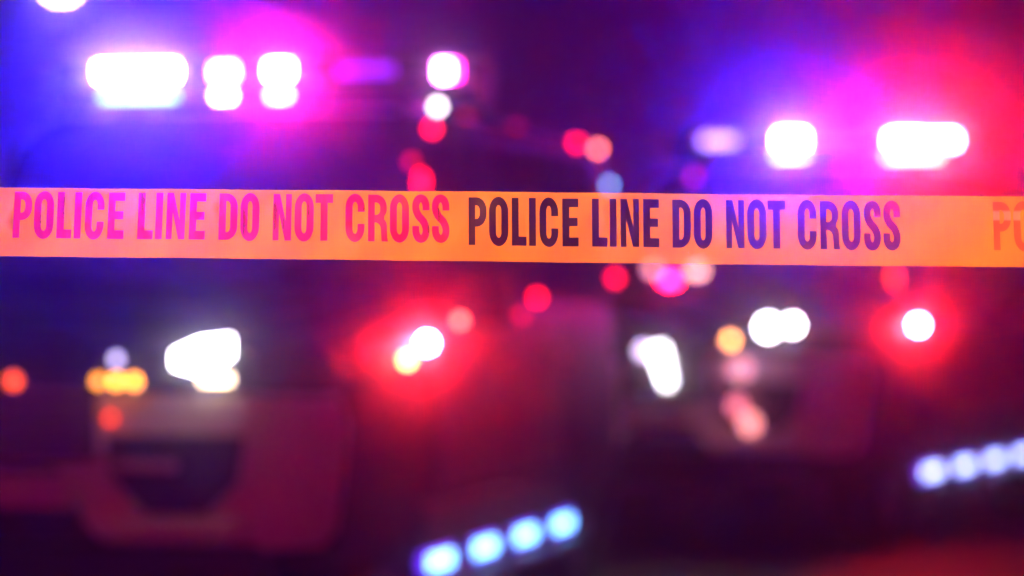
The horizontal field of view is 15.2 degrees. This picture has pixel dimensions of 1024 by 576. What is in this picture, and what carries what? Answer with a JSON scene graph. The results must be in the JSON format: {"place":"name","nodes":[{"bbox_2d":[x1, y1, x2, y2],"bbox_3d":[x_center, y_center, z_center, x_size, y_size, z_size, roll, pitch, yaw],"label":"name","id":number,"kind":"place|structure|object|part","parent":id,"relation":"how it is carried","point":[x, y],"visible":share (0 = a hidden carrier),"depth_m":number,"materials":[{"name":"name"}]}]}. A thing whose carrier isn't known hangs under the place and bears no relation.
{"place":"outdoors","nodes":[
{"label":"outdoors","id":0,"kind":"place"},
{"bbox_2d":[0,0,1023,246],"label":"sky","id":1,"kind":"structure","parent":0,"point":[618,76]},
{"bbox_2d":[502,482,1023,575],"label":"road","id":2,"kind":"structure","parent":0,"point":[971,530],"depth_m":19.09,"materials":[{"name":"black asphalt"}]},
{"bbox_2d":[0,54,619,575],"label":"patrol car","id":3,"kind":"object","parent":2,"relation":"on","point":[192,416],"visible":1,"depth_m":12.81,"materials":[{"name":"black paint"}]},
{"bbox_3d":[-1.776,-0.261,13.717,0.059,0.521,0.900,0,0,12],"label":"side window","id":4,"kind":"part","parent":3,"relation":"part of","materials":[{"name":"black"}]},
{"bbox_3d":[-0.159,-0.261,13.370,0.059,0.521,0.900,0,0,12],"label":"side window","id":5,"kind":"part","parent":3,"relation":"part of","materials":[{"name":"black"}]},
{"bbox_3d":[-0.118,0.405,13.259,0.068,0.530,1.140,0,0,12],"label":"door","id":6,"kind":"part","parent":3,"relation":"part of","materials":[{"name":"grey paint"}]},
{"bbox_3d":[0.046,-0.261,14.328,0.059,0.521,0.900,0,0,12],"label":"side window","id":7,"kind":"part","parent":3,"relation":"part of","materials":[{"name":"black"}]},
{"bbox_3d":[0.107,0.405,14.311,0.068,0.530,0.950,0,0,12],"label":"door","id":8,"kind":"part","parent":3,"relation":"part of","materials":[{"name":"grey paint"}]},
{"bbox_3d":[0.267,-0.261,15.355,0.059,0.521,1.000,0,0,12],"label":"side window","id":9,"kind":"part","parent":3,"relation":"part of","materials":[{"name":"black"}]},
{"bbox_2d":[597,126,1023,549],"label":"patrol car","id":10,"kind":"object","parent":2,"relation":"on","point":[871,398],"visible":0.8,"depth_m":18.67,"materials":[{"name":"black paint"}]},
{"bbox_3d":[2.236,-0.261,19.516,0.059,0.521,0.900,0,0,20],"label":"side window","id":11,"kind":"part","parent":10,"relation":"part of","materials":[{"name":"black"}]},
{"bbox_3d":[2.264,0.405,19.399,0.068,0.530,1.140,0,0,20],"label":"door","id":12,"kind":"part","parent":10,"relation":"part of","materials":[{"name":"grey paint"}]},
{"bbox_3d":[2.571,-0.261,20.437,0.059,0.521,0.900,0,0,20],"label":"side window","id":13,"kind":"part","parent":10,"relation":"part of","materials":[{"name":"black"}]},
{"bbox_3d":[2.631,0.405,20.409,0.068,0.530,0.950,0,0,20],"label":"door","id":14,"kind":"part","parent":10,"relation":"part of","materials":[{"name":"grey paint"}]},
{"bbox_3d":[2.930,-0.261,21.424,0.059,0.521,1.000,0,0,20],"label":"side window","id":15,"kind":"part","parent":10,"relation":"part of","materials":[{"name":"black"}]},
{"bbox_3d":[1.266,0.525,4.224,0.340,1.450,0.340,0,0,0],"label":"barrier post","id":16,"kind":"object","parent":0,"visible":0},
{"bbox_2d":[0,188,1023,266],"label":"barrier tape","id":17,"kind":"object","parent":16,"relation":"attached to","point":[974,231],"visible":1,"depth_m":4.22,"materials":[{"name":"yellow plastic"}]}
]}

